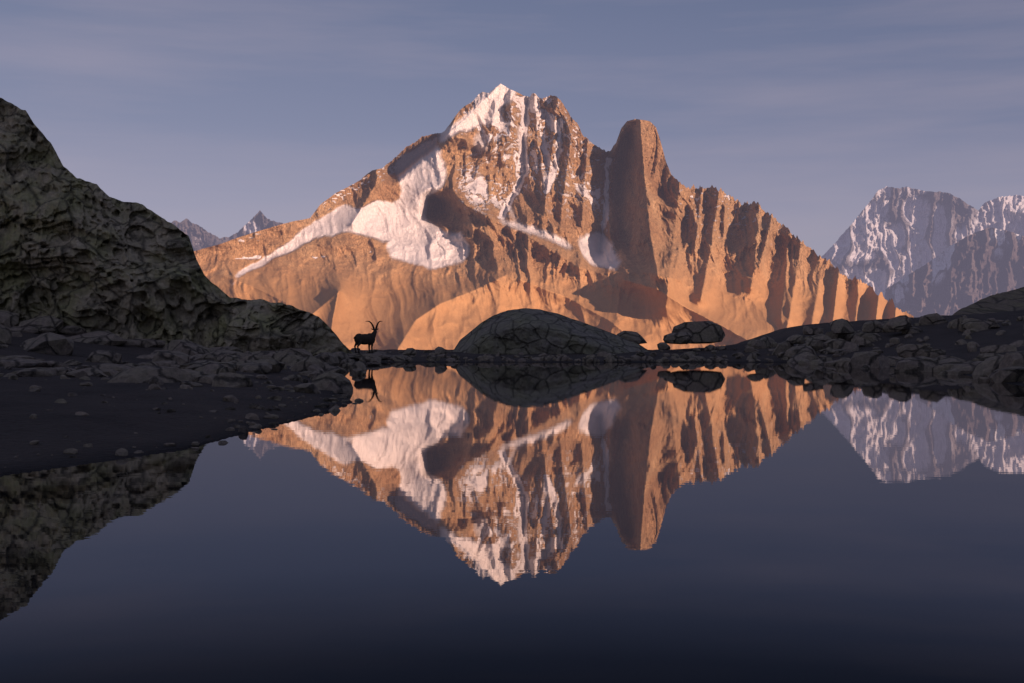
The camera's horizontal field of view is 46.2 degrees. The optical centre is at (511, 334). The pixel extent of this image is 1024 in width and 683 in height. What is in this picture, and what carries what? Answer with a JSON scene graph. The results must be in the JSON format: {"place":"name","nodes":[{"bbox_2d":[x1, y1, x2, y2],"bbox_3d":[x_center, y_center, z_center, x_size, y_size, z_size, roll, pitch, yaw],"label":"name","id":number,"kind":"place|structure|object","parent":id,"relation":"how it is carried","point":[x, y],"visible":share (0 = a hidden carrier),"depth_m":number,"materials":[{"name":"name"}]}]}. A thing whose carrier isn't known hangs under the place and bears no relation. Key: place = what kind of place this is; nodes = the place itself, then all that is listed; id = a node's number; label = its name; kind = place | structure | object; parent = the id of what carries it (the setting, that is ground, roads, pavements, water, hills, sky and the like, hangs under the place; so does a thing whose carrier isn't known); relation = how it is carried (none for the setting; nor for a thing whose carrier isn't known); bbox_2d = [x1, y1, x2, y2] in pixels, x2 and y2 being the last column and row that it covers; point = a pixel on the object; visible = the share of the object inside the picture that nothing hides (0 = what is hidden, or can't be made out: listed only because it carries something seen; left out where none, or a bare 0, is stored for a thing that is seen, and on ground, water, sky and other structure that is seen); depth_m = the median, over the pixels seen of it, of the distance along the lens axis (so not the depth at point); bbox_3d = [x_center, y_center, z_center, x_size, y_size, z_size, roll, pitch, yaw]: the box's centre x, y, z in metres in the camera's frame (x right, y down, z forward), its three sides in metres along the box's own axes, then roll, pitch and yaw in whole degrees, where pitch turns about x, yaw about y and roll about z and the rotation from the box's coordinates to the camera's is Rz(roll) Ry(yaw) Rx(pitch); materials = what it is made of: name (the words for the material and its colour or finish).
{"place":"outdoors","nodes":[
{"label":"outdoors","id":0,"kind":"place"},
{"bbox_2d":[172,211,282,250],"bbox_3d":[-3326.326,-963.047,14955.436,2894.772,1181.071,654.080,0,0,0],"label":"mountains","id":1,"kind":"structure","parent":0,"point":[200,237],"depth_m":14889.54,"materials":[{"name":"grey stone"}]},
{"bbox_2d":[0,362,1023,682],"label":"water","id":2,"kind":"structure","parent":0,"point":[594,522],"depth_m":7.64,"materials":[{"name":"liquid"}]},
{"bbox_2d":[0,310,1023,475],"bbox_3d":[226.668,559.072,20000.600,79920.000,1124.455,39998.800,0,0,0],"label":"ground","id":3,"kind":"structure","parent":0,"point":[109,428],"depth_m":20.20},
{"bbox_2d":[0,98,351,355],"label":"crag","id":4,"kind":"structure","parent":3,"relation":"on","point":[87,256],"depth_m":59.65,"materials":[{"name":"grey stone"}]},
{"bbox_2d":[347,353,408,359],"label":"rock slab","id":5,"kind":"structure","parent":3,"relation":"on","point":[360,355],"depth_m":56.94,"materials":[{"name":"grey stone"}]},
{"bbox_2d":[354,321,382,352],"bbox_3d":[-7.053,0.139,57.626,0.964,1.581,1.433,0,0,64],"label":"ibex","id":6,"kind":"object","parent":5,"relation":"on","point":[364,339],"visible":0.92,"depth_m":57.41,"materials":[{"name":"fur"}]},
{"bbox_2d":[0,310,1023,467],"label":"stones","id":7,"kind":"object","parent":3,"relation":"on","point":[170,362],"visible":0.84,"depth_m":44.89,"materials":[{"name":"grey stone"}]},
{"bbox_2d":[452,308,650,354],"bbox_3d":[2.299,0.630,64.394,12.291,4.122,3.623,0,0,0],"label":"boulder","id":8,"kind":"object","parent":3,"relation":"on","point":[524,331],"visible":0.42,"depth_m":63.50,"materials":[{"name":"grey stone"}]},
{"bbox_2d":[0,0,1023,256],"label":"sky","id":9,"kind":"structure","parent":0,"point":[214,115],"materials":[{"name":"blue"}]},
{"bbox_2d":[194,84,912,349],"bbox_3d":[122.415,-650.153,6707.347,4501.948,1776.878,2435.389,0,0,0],"label":"massif","id":10,"kind":"structure","parent":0,"point":[484,206],"depth_m":6741.95,"materials":[{"name":"brown stone"}]},
{"bbox_2d":[821,186,1023,294],"bbox_3d":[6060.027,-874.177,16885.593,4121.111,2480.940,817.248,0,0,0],"label":"jorasses","id":11,"kind":"object","parent":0,"point":[889,236],"visible":0.36,"depth_m":16928.24,"materials":[{"name":"grey stone"}]},
{"bbox_2d":[878,227,1023,316],"bbox_3d":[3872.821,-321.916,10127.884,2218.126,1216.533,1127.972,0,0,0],"label":"ridge","id":12,"kind":"structure","parent":0,"point":[974,267],"depth_m":10237.94,"materials":[{"name":"grey stone"}]},
{"bbox_2d":[953,287,1023,314],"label":"rocky hill","id":13,"kind":"structure","parent":0,"point":[1012,300],"depth_m":82.50,"materials":[{"name":"grey stone"}]}
]}

